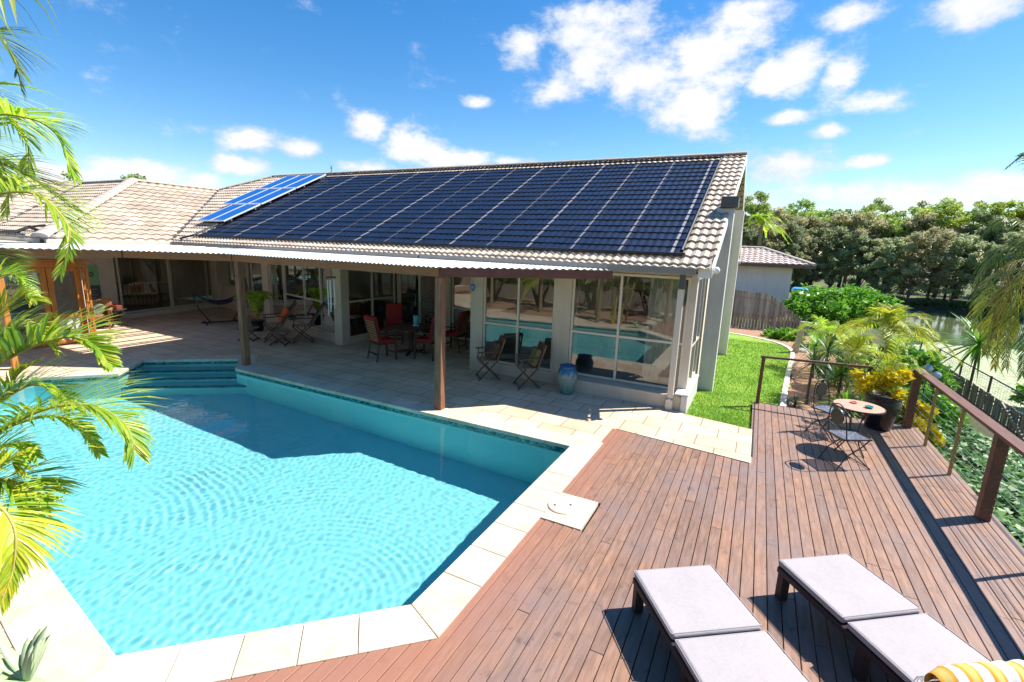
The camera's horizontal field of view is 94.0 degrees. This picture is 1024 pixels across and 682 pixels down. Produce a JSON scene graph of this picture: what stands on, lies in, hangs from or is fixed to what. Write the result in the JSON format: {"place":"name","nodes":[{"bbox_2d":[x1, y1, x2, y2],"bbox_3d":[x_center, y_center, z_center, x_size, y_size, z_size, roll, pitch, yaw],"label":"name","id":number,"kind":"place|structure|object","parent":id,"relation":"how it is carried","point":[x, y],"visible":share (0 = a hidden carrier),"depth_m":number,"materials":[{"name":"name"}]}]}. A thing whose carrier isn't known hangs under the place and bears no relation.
{"place":"outdoors","nodes":[
{"label":"outdoors","id":0,"kind":"place"},
{"bbox_2d":[0,0,65,69],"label":"overhanging palm","id":1,"kind":"object","parent":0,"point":[12,4],"visible":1,"depth_m":1.56,"materials":[{"name":"green plant"}]},
{"bbox_2d":[0,298,752,672],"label":"paving","id":2,"kind":"structure","parent":0,"point":[544,406],"depth_m":10.73,"materials":[{"name":"stone"}]},
{"bbox_2d":[0,625,50,681],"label":"agave","id":3,"kind":"object","parent":2,"relation":"on","point":[15,666],"visible":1,"depth_m":3.15,"materials":[{"name":"green plant"}]},
{"bbox_2d":[0,26,111,284],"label":"tall palm","id":4,"kind":"object","parent":2,"relation":"on","point":[16,181],"visible":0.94,"depth_m":2.89,"materials":[{"name":"green plant"}]},
{"bbox_2d":[92,299,113,328],"bbox_3d":[-12.760,-0.834,14.740,0.680,0.878,0.613,-5,13,-30],"label":"wicker armchair","id":5,"kind":"object","parent":2,"relation":"on","point":[104,304],"visible":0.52,"depth_m":14.77,"materials":[{"name":"beige wicker"}]},
{"bbox_2d":[191,292,237,324],"bbox_3d":[-9.971,-1.168,16.319,1.598,1.078,0.900,-7,15,-38],"label":"hammock","id":6,"kind":"object","parent":2,"relation":"on","point":[222,302],"visible":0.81,"depth_m":16.23,"materials":[{"name":"blue fabric"}]},
{"bbox_2d":[233,290,280,331],"bbox_3d":[-8.045,-0.935,15.088,1.358,1.260,1.531,8,13,26],"label":"potted palm","id":7,"kind":"object","parent":2,"relation":"on","point":[256,299],"visible":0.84,"depth_m":15.02,"materials":[{"name":"green plant"}]},
{"bbox_2d":[262,300,296,342],"bbox_3d":[-6.769,-0.592,13.932,0.918,1.152,0.647,-4,13,-26],"label":"folding recliner","id":8,"kind":"object","parent":2,"relation":"on","point":[285,313],"visible":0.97,"depth_m":13.75,"materials":[{"name":"orange fabric"}]},
{"bbox_2d":[0,355,602,681],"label":"pool coping","id":9,"kind":"object","parent":2,"relation":"on","point":[78,649],"visible":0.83,"depth_m":3.79,"materials":[{"name":"stone"}]},
{"bbox_2d":[290,301,324,343],"bbox_3d":[-5.897,-0.540,13.825,0.918,1.152,0.647,-3,12,-23],"label":"folding chair","id":10,"kind":"object","parent":2,"relation":"on","point":[313,319],"visible":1,"depth_m":13.67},
{"bbox_2d":[363,315,397,362],"bbox_3d":[-3.330,-0.089,12.057,0.666,1.142,0.539,-9,16,-43],"label":"dining chair","id":11,"kind":"object","parent":2,"relation":"on","point":[375,334],"visible":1,"depth_m":11.93,"materials":[{"name":"brown wood"}]},
{"bbox_2d":[384,303,403,344],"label":"dining chair","id":12,"kind":"object","parent":2,"relation":"on","point":[394,313],"visible":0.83,"depth_m":14.21,"materials":[{"name":"red fabric"}]},
{"bbox_2d":[387,323,430,355],"bbox_3d":[-2.725,-0.040,12.897,1.146,0.735,1.146,-8,15,-40],"label":"dining table","id":13,"kind":"object","parent":2,"relation":"on","point":[410,328],"visible":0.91,"depth_m":12.82,"materials":[{"name":"brown wood"}]},
{"bbox_2d":[413,317,434,360],"bbox_3d":[-2.123,-0.103,12.333,0.666,1.142,0.539,6,12,18],"label":"dining chair","id":14,"kind":"object","parent":2,"relation":"on","point":[427,340],"visible":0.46,"depth_m":12.15,"materials":[{"name":"red fabric"}]},
{"bbox_2d":[445,310,470,352],"bbox_3d":[-1.553,-0.284,13.317,0.666,1.142,0.539,6,12,21],"label":"dining chair","id":15,"kind":"object","parent":2,"relation":"on","point":[459,331],"visible":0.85,"depth_m":13.17,"materials":[{"name":"red fabric"}]},
{"bbox_2d":[475,335,505,380],"bbox_3d":[-0.493,0.371,10.767,0.600,0.957,0.548,-1,12,-13],"label":"folding chair","id":16,"kind":"object","parent":2,"relation":"on","point":[495,351],"visible":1,"depth_m":10.61,"materials":[{"name":"brown wood"}]},
{"bbox_2d":[513,340,546,389],"bbox_3d":[0.376,0.508,10.244,0.600,0.957,0.548,-1,12,-13],"label":"folding chair","id":17,"kind":"object","parent":2,"relation":"on","point":[537,353],"visible":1,"depth_m":10.10,"materials":[{"name":"brown wood"}]},
{"bbox_2d":[557,363,576,394],"bbox_3d":[1.137,0.789,9.852,0.410,0.600,0.410,8,13,26],"label":"ceramic urn","id":18,"kind":"object","parent":2,"relation":"on","point":[567,375],"visible":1,"depth_m":9.71,"materials":[{"name":"blue ceramic"}]},
{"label":"planting bed","id":19,"kind":"structure","parent":2,"relation":"on","visible":0},
{"bbox_2d":[0,254,167,615],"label":"golden cane palm","id":20,"kind":"object","parent":19,"relation":"on","point":[31,506],"visible":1,"depth_m":2.15,"materials":[{"name":"green plant"}]},
{"bbox_2d":[0,0,1023,259],"label":"sky","id":21,"kind":"structure","parent":0,"point":[833,104],"materials":[{"name":"blue"}]},
{"bbox_2d":[1,235,1023,517],"bbox_3d":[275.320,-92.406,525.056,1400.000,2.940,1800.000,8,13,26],"label":"ground","id":22,"kind":"structure","parent":0,"point":[873,333],"depth_m":32.85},
{"bbox_2d":[0,151,746,413],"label":"house","id":23,"kind":"structure","parent":22,"relation":"on","point":[608,227],"depth_m":12.82,"materials":[{"name":"concrete"}]},
{"bbox_2d":[2,267,56,349],"bbox_3d":[-12.041,-0.798,11.774,0.070,2.000,0.971,8,13,28],"label":"french door","id":24,"kind":"structure","parent":23,"relation":"in","point":[41,271],"depth_m":12.02,"materials":[{"name":"orange wood"}]},
{"bbox_2d":[44,267,88,344],"bbox_3d":[-11.636,-0.930,12.492,0.070,2.000,0.660,8,13,28],"label":"french door","id":25,"kind":"structure","parent":23,"relation":"in","point":[48,270],"depth_m":12.53,"materials":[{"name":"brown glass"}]},
{"bbox_2d":[80,267,96,335],"bbox_3d":[-11.196,-0.944,12.636,0.477,2.000,0.045,10,14,36],"label":"french door","id":26,"kind":"structure","parent":23,"relation":"in","point":[84,271],"depth_m":12.57,"materials":[{"name":"brown wood"}]},
{"bbox_2d":[85,262,101,298],"bbox_3d":[-13.679,-1.779,15.447,0.040,1.724,0.624,5,12,17],"label":"wall hanging","id":27,"kind":"object","parent":23,"relation":"attached to","point":[93,274],"depth_m":15.58,"materials":[{"name":"green fabric"}]},
{"bbox_2d":[116,282,168,304],"bbox_3d":[-14.988,-1.901,18.975,1.025,0.775,1.900,8,13,26],"label":"striped sofa","id":28,"kind":"object","parent":23,"relation":"on","point":[139,293],"visible":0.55,"depth_m":19.07,"materials":[{"name":"beige fabric"}]},
{"bbox_2d":[115,258,172,313],"bbox_3d":[-13.241,-2.263,17.205,0.060,2.340,1.822,5,12,16],"label":"sliding door","id":29,"kind":"structure","parent":23,"relation":"in","point":[116,261],"depth_m":17.15,"materials":[{"name":"beige metal"}]},
{"bbox_2d":[168,259,213,307],"bbox_3d":[-12.708,-2.595,18.925,0.082,2.340,1.804,5,12,16],"label":"security door","id":30,"kind":"structure","parent":23,"relation":"in","point":[205,268],"depth_m":18.96,"materials":[{"name":"black metal"}]},
{"bbox_2d":[221,261,235,286],"bbox_3d":[-11.456,-3.015,19.223,2.034,1.550,0.588,8,13,26],"label":"window","id":31,"kind":"structure","parent":23,"relation":"in","point":[227,267],"depth_m":19.27,"materials":[{"name":"grey glass"}]},
{"bbox_2d":[243,262,263,313],"bbox_3d":[-9.732,-2.276,17.771,2.345,2.300,0.669,8,13,26],"label":"window","id":32,"kind":"structure","parent":23,"relation":"in","point":[252,271],"depth_m":17.60,"materials":[{"name":"grey glass"}]},
{"bbox_2d":[268,264,284,317],"bbox_3d":[-7.994,-1.904,16.245,1.119,2.300,0.309,8,13,28],"label":"window","id":33,"kind":"structure","parent":23,"relation":"in","point":[276,281],"depth_m":16.30,"materials":[{"name":"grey glass"}]},
{"bbox_2d":[283,265,334,334],"bbox_3d":[-6.260,-1.533,14.721,3.375,2.300,0.940,8,13,26],"label":"window","id":34,"kind":"structure","parent":23,"relation":"in","point":[307,286],"depth_m":14.73,"materials":[{"name":"clear glass"}]},
{"bbox_2d":[349,272,395,337],"bbox_3d":[-4.260,-1.392,14.523,0.060,2.360,2.050,8,13,26],"label":"window","id":35,"kind":"structure","parent":23,"relation":"in","point":[371,273],"depth_m":14.53,"materials":[{"name":"beige metal"}]},
{"bbox_2d":[413,275,434,317],"bbox_3d":[-3.212,-1.848,18.293,1.240,2.000,0.325,8,13,26],"label":"bookcase","id":36,"kind":"object","parent":23,"relation":"on","point":[415,296],"visible":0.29,"depth_m":18.48,"materials":[{"name":"brown wood"}]},
{"bbox_2d":[419,275,434,335],"bbox_3d":[-2.533,-1.345,14.812,0.820,2.450,0.074,8,13,26],"label":"security door","id":37,"kind":"structure","parent":23,"relation":"in","point":[420,277],"depth_m":14.90,"materials":[{"name":"black metal"}]},
{"bbox_2d":[483,268,556,370],"bbox_3d":[0.140,-0.536,10.772,1.790,2.240,0.060,8,13,26],"label":"window","id":38,"kind":"structure","parent":23,"relation":"in","point":[485,322],"depth_m":10.80,"materials":[{"name":"beige metal"}]},
{"bbox_2d":[571,270,580,363],"bbox_3d":[1.229,-0.494,10.653,0.500,2.200,0.060,8,13,26],"label":"curtain","id":39,"kind":"object","parent":23,"relation":"hanging from","point":[575,319],"visible":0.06,"depth_m":10.54,"materials":[{"name":"white fabric"}]},
{"bbox_2d":[577,340,639,371],"bbox_3d":[2.255,0.319,11.124,1.300,0.510,0.750,8,13,26],"label":"sofa","id":40,"kind":"object","parent":23,"relation":"on","point":[594,353],"visible":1,"depth_m":10.94,"materials":[{"name":"grey leather"}]},
{"bbox_2d":[568,270,691,390],"bbox_3d":[2.297,-0.246,9.669,2.330,2.220,0.060,8,13,26],"label":"window","id":41,"kind":"structure","parent":23,"relation":"in","point":[622,275],"depth_m":9.64,"materials":[{"name":"beige metal"}]},
{"bbox_2d":[642,274,687,383],"bbox_3d":[3.098,-0.238,9.719,0.710,2.200,0.070,8,13,26],"label":"curtain","id":42,"kind":"object","parent":23,"relation":"hanging from","point":[661,318],"visible":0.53,"depth_m":9.74,"materials":[{"name":"white fabric"}]},
{"bbox_2d":[687,278,705,386],"bbox_3d":[3.763,-0.246,9.769,0.064,2.160,1.260,8,13,26],"label":"window","id":43,"kind":"structure","parent":23,"relation":"in","point":[701,288],"depth_m":9.85,"materials":[{"name":"beige metal"}]},
{"bbox_2d":[744,190,772,231],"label":"gum tree","id":44,"kind":"object","parent":22,"relation":"on","point":[751,208],"visible":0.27,"depth_m":59.18,"materials":[{"name":"green plant"}]},
{"bbox_2d":[729,332,794,405],"bbox_3d":[7.952,0.525,15.157,3.266,0.435,11.879,4,12,9],"label":"garden edging","id":45,"kind":"object","parent":22,"relation":"on","point":[784,393],"visible":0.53,"depth_m":12.71,"materials":[{"name":"concrete"}]},
{"bbox_2d":[743,212,792,245],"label":"distant palm","id":46,"kind":"object","parent":22,"relation":"on","point":[763,219],"visible":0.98,"depth_m":41.44,"materials":[{"name":"green plant"}]},
{"bbox_2d":[751,217,784,251],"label":"casuarina tree","id":47,"kind":"object","parent":22,"relation":"on","point":[773,246],"visible":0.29,"depth_m":56.21,"materials":[{"name":"green plant"}]},
{"bbox_2d":[732,246,816,316],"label":"neighbouring house","id":48,"kind":"structure","parent":22,"relation":"on","point":[763,270],"depth_m":26.52,"materials":[{"name":"white paint"}]},
{"bbox_2d":[543,402,1023,681],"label":"deck framing","id":49,"kind":"object","parent":22,"relation":"on","point":[1005,532],"visible":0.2,"depth_m":5.36,"materials":[{"name":"black wood"}]},
{"bbox_2d":[165,402,1023,681],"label":"deck","id":50,"kind":"structure","parent":49,"relation":"on","point":[899,516],"depth_m":4.82,"materials":[{"name":"brown wood"}]},
{"bbox_2d":[541,492,597,531],"bbox_3d":[0.657,1.964,5.537,0.515,0.068,0.640,8,13,26],"label":"skimmer cover","id":51,"kind":"object","parent":50,"relation":"on","point":[572,512],"visible":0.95,"depth_m":5.47,"materials":[{"name":"plastic"}]},
{"bbox_2d":[632,565,809,681],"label":"sun lounger","id":52,"kind":"object","parent":50,"relation":"on","point":[708,624],"visible":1,"depth_m":3.42,"materials":[{"name":"fabric"}]},
{"bbox_2d":[805,379,848,441],"bbox_3d":[5.358,1.147,8.014,0.398,0.936,0.513,-2,12,-19],"label":"bistro chair","id":53,"kind":"object","parent":50,"relation":"on","point":[821,389],"visible":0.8,"depth_m":8.13,"materials":[{"name":"black metal"}]},
{"bbox_2d":[818,403,872,469],"bbox_3d":[4.883,1.354,6.917,0.513,0.936,0.398,1,12,-3],"label":"bistro chair","id":54,"kind":"object","parent":50,"relation":"on","point":[837,416],"visible":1,"depth_m":6.86,"materials":[{"name":"black metal"}]},
{"bbox_2d":[832,399,886,457],"bbox_3d":[5.334,1.362,7.432,0.686,0.745,0.686,8,13,26],"label":"bistro table","id":55,"kind":"object","parent":50,"relation":"on","point":[859,407],"visible":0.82,"depth_m":7.34,"materials":[{"name":"ceramic"}]},
{"bbox_2d":[774,554,990,681],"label":"sun lounger","id":56,"kind":"object","parent":50,"relation":"on","point":[893,635],"visible":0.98,"depth_m":3.58,"materials":[{"name":"dark grey wood"},{"name":"white fabric"}]},
{"bbox_2d":[913,659,1023,681],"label":"towel","id":57,"kind":"object","parent":56,"relation":"on","point":[1003,671],"visible":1,"depth_m":2.32,"materials":[{"name":"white fabric"}]},
{"bbox_2d":[755,355,1023,552],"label":"deck railing","id":58,"kind":"object","parent":50,"relation":"on","point":[1004,440],"visible":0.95,"depth_m":6.16,"materials":[{"name":"wood"}]},
{"bbox_2d":[846,333,942,430],"bbox_3d":[6.572,0.721,8.369,1.360,1.698,1.350,8,13,26],"label":"potted plant","id":59,"kind":"object","parent":50,"relation":"on","point":[868,385],"visible":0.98,"depth_m":8.29,"materials":[{"name":"plant"}]},
{"bbox_2d":[760,326,806,340],"bbox_3d":[10.832,-0.118,19.089,1.760,1.079,1.465,12,15,39],"label":"garden shrub","id":60,"kind":"object","parent":22,"relation":"on","point":[780,333],"visible":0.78,"depth_m":18.74,"materials":[{"name":"green plant"}]},
{"bbox_2d":[769,213,810,276],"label":"casuarina tree","id":61,"kind":"object","parent":22,"relation":"on","point":[800,220],"visible":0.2,"depth_m":59.30,"materials":[{"name":"green plant"}]},
{"bbox_2d":[762,197,818,251],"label":"gum tree","id":62,"kind":"object","parent":22,"relation":"on","point":[809,214],"visible":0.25,"depth_m":63.99,"materials":[{"name":"green plant"}]},
{"bbox_2d":[775,221,807,273],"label":"casuarina tree","id":63,"kind":"object","parent":22,"relation":"on","point":[798,237],"visible":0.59,"depth_m":56.77,"materials":[{"name":"green plant"}]},
{"bbox_2d":[730,326,863,418],"bbox_3d":[8.257,0.584,16.123,6.480,0.765,14.160,8,13,26],"label":"garden bed","id":64,"kind":"object","parent":22,"relation":"on","point":[799,380],"visible":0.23,"depth_m":12.12,"materials":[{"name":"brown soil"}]},
{"bbox_2d":[775,314,852,370],"bbox_3d":[8.741,0.197,13.322,2.349,1.896,1.916,-4,13,-28],"label":"golden palm","id":65,"kind":"object","parent":64,"relation":"on","point":[829,329],"visible":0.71,"depth_m":13.12,"materials":[{"name":"green plant"}]},
{"bbox_2d":[792,348,835,403],"bbox_3d":[6.306,0.854,10.141,0.870,1.512,0.937,-1,12,-16],"label":"cordyline","id":66,"kind":"object","parent":64,"relation":"on","point":[814,366],"visible":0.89,"depth_m":10.05,"materials":[{"name":"green plant"}]},
{"bbox_2d":[798,334,857,399],"bbox_3d":[6.839,0.663,10.497,1.170,1.779,1.176,0,12,-8],"label":"cordyline","id":67,"kind":"object","parent":64,"relation":"on","point":[828,347],"visible":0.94,"depth_m":10.36,"materials":[{"name":"green plant"}]},
{"bbox_2d":[817,355,865,397],"bbox_3d":[7.338,0.948,10.675,1.281,1.385,1.358,-7,14,-36],"label":"cordyline","id":68,"kind":"object","parent":64,"relation":"on","point":[841,373],"visible":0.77,"depth_m":10.67,"materials":[{"name":"green plant"}]},
{"bbox_2d":[805,334,903,389],"bbox_3d":[8.187,0.723,11.325,2.230,1.824,1.871,8,13,26],"label":"golden palm","id":69,"kind":"object","parent":64,"relation":"on","point":[857,339],"visible":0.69,"depth_m":11.18,"materials":[{"name":"green plant"}]},
{"bbox_2d":[815,302,969,389],"bbox_3d":[8.248,0.533,10.681,2.332,2.764,2.559,-1,12,-16],"label":"golden palm","id":70,"kind":"object","parent":64,"relation":"on","point":[890,315],"visible":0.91,"depth_m":10.22,"materials":[{"name":"green plant"}]},
{"bbox_2d":[899,416,946,448],"bbox_3d":[7.606,1.886,8.938,0.680,0.974,0.728,5,12,13],"label":"garden shrub","id":71,"kind":"object","parent":64,"relation":"on","point":[939,441],"visible":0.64,"depth_m":8.70,"materials":[{"name":"yellow plant"}]},
{"bbox_2d":[783,235,812,283],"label":"casuarina tree","id":72,"kind":"object","parent":22,"relation":"on","point":[801,272],"visible":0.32,"depth_m":58.25,"materials":[{"name":"green plant"}]},
{"bbox_2d":[730,290,880,362],"bbox_3d":[11.568,-0.353,21.424,11.651,3.702,0.582,10,14,35],"label":"paling fence","id":73,"kind":"object","parent":22,"relation":"on","point":[756,297],"visible":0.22,"depth_m":21.28,"materials":[{"name":"wood"}]},
{"bbox_2d":[791,215,833,285],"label":"casuarina tree","id":74,"kind":"object","parent":22,"relation":"on","point":[820,224],"visible":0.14,"depth_m":60.16,"materials":[{"name":"green plant"}]},
{"bbox_2d":[797,227,841,287],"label":"casuarina tree","id":75,"kind":"object","parent":22,"relation":"on","point":[819,234],"visible":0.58,"depth_m":58.49,"materials":[{"name":"green plant"}]},
{"bbox_2d":[810,225,857,287],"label":"casuarina tree","id":76,"kind":"object","parent":22,"relation":"on","point":[841,254],"visible":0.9,"depth_m":57.80,"materials":[{"name":"green plant"}]},
{"bbox_2d":[815,212,854,287],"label":"casuarina tree","id":77,"kind":"object","parent":22,"relation":"on","point":[842,217],"visible":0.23,"depth_m":60.37,"materials":[{"name":"green plant"}]},
{"bbox_2d":[782,283,905,334],"bbox_3d":[15.432,-1.426,22.373,5.152,2.585,4.771,8,13,26],"label":"garden shrub","id":78,"kind":"object","parent":22,"relation":"on","point":[851,303],"visible":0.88,"depth_m":21.55,"materials":[{"name":"green plant"}]},
{"bbox_2d":[830,197,894,286],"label":"gum tree","id":79,"kind":"object","parent":22,"relation":"on","point":[884,208],"visible":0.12,"depth_m":65.39,"materials":[{"name":"green plant"}]},
{"bbox_2d":[838,234,888,288],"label":"casuarina tree","id":80,"kind":"object","parent":22,"relation":"on","point":[868,254],"visible":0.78,"depth_m":55.61,"materials":[{"name":"green plant"}]},
{"bbox_2d":[838,210,894,283],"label":"casuarina tree","id":81,"kind":"object","parent":22,"relation":"on","point":[879,222],"visible":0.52,"depth_m":57.15,"materials":[{"name":"green plant"}]},
{"bbox_2d":[865,204,912,292],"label":"gum tree","id":82,"kind":"object","parent":22,"relation":"on","point":[899,230],"visible":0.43,"depth_m":56.57,"materials":[{"name":"green plant"}]},
{"bbox_2d":[862,235,919,293],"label":"casuarina tree","id":83,"kind":"object","parent":22,"relation":"on","point":[881,262],"visible":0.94,"depth_m":52.97,"materials":[{"name":"green plant"}]},
{"bbox_2d":[855,340,962,394],"bbox_3d":[13.048,1.098,15.900,2.850,2.452,2.737,8,13,26],"label":"garden shrub","id":84,"kind":"object","parent":22,"relation":"on","point":[924,357],"visible":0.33,"depth_m":15.12,"materials":[{"name":"green plant"}]},
{"bbox_2d":[885,230,941,306],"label":"casuarina tree","id":85,"kind":"object","parent":22,"relation":"on","point":[915,239],"visible":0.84,"depth_m":51.39,"materials":[{"name":"green plant"}]},
{"bbox_2d":[887,388,952,431],"bbox_3d":[9.017,1.807,10.876,1.534,1.369,1.544,8,13,26],"label":"garden shrub","id":86,"kind":"object","parent":22,"relation":"on","point":[942,415],"visible":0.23,"depth_m":10.50,"materials":[{"name":"green plant"}]},
{"bbox_2d":[897,211,949,296],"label":"casuarina tree","id":87,"kind":"object","parent":22,"relation":"on","point":[913,225],"visible":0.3,"depth_m":54.63,"materials":[{"name":"green plant"}]},
{"bbox_2d":[904,226,958,306],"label":"casuarina tree","id":88,"kind":"object","parent":22,"relation":"on","point":[940,242],"visible":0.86,"depth_m":50.02,"materials":[{"name":"green plant"}]},
{"bbox_2d":[893,384,971,427],"bbox_3d":[10.680,1.921,12.644,2.128,1.768,2.690,8,13,26],"label":"garden shrub","id":89,"kind":"object","parent":22,"relation":"on","point":[953,409],"visible":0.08,"depth_m":11.95,"materials":[{"name":"green plant"}]},
{"bbox_2d":[865,374,1023,547],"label":"ivy","id":90,"kind":"object","parent":22,"relation":"on","point":[1004,495],"visible":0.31,"depth_m":8.35,"materials":[{"name":"green plant"}]},
{"bbox_2d":[914,203,982,297],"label":"gum tree","id":91,"kind":"object","parent":22,"relation":"on","point":[955,221],"visible":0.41,"depth_m":53.39,"materials":[{"name":"green plant"}]},
{"bbox_2d":[878,328,1023,422],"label":"wire fence","id":92,"kind":"object","parent":22,"relation":"on","point":[990,380],"visible":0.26,"depth_m":18.57,"materials":[{"name":"black metal"}]},
{"bbox_2d":[928,233,986,308],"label":"casuarina tree","id":93,"kind":"object","parent":22,"relation":"on","point":[951,291],"visible":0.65,"depth_m":49.19,"materials":[{"name":"green plant"}]},
{"bbox_2d":[913,313,1023,400],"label":"cordyline","id":94,"kind":"object","parent":22,"relation":"on","point":[974,351],"visible":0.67,"depth_m":10.58,"materials":[{"name":"green plant"}]},
{"bbox_2d":[928,198,1011,298],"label":"gum tree","id":95,"kind":"object","parent":22,"relation":"on","point":[948,202],"visible":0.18,"depth_m":53.47,"materials":[{"name":"green plant"}]},
{"bbox_2d":[945,365,1023,441],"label":"picket fence","id":96,"kind":"object","parent":22,"relation":"on","point":[1012,414],"visible":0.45,"depth_m":16.00,"materials":[{"name":"white wood"}]},
{"bbox_2d":[951,209,1021,302],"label":"casuarina tree","id":97,"kind":"object","parent":22,"relation":"on","point":[997,237],"visible":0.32,"depth_m":50.05,"materials":[{"name":"green plant"}]},
{"bbox_2d":[957,242,1021,302],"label":"casuarina tree","id":98,"kind":"object","parent":22,"relation":"on","point":[971,263],"visible":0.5,"depth_m":47.67,"materials":[{"name":"green plant"}]},
{"bbox_2d":[959,152,1023,381],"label":"weeping palm","id":99,"kind":"object","parent":22,"relation":"on","point":[1005,319],"visible":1,"depth_m":9.10,"materials":[{"name":"palm fronds"},{"name":"leaves"}]},
{"bbox_2d":[975,199,1023,296],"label":"gum tree","id":100,"kind":"object","parent":22,"relation":"on","point":[1000,208],"visible":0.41,"depth_m":50.19,"materials":[{"name":"green plant"}]},
{"bbox_2d":[998,229,1023,316],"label":"casuarina tree","id":101,"kind":"object","parent":22,"relation":"on","point":[1012,237],"visible":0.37,"depth_m":45.87,"materials":[{"name":"green plant"}]},
{"bbox_2d":[684,333,793,428],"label":"lawn","id":102,"kind":"structure","parent":0,"point":[743,338],"depth_m":11.66,"materials":[{"name":"green plant"}]},
{"bbox_2d":[885,309,1023,350],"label":"lake","id":103,"kind":"structure","parent":0,"point":[948,323],"depth_m":39.91,"materials":[{"name":"green liquid"}]},
{"bbox_2d":[903,336,1023,419],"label":"pondweed","id":104,"kind":"object","parent":103,"relation":"on","point":[1011,378],"depth_m":23.71,"materials":[{"name":"green plant"}]},
{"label":"pool","id":105,"kind":"structure","parent":0,"visible":0},
{"bbox_2d":[0,362,564,655],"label":"pool water","id":106,"kind":"structure","parent":105,"relation":"in","point":[242,504],"depth_m":5.65,"materials":[{"name":"blue liquid"}]},
{"bbox_2d":[2,361,566,450],"bbox_3d":[-4.819,1.475,7.620,10.638,0.160,5.294,9,13,30],"label":"pool tile band","id":107,"kind":"object","parent":105,"relation":"attached to","point":[325,393],"visible":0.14,"depth_m":9.48,"materials":[{"name":"tile"}]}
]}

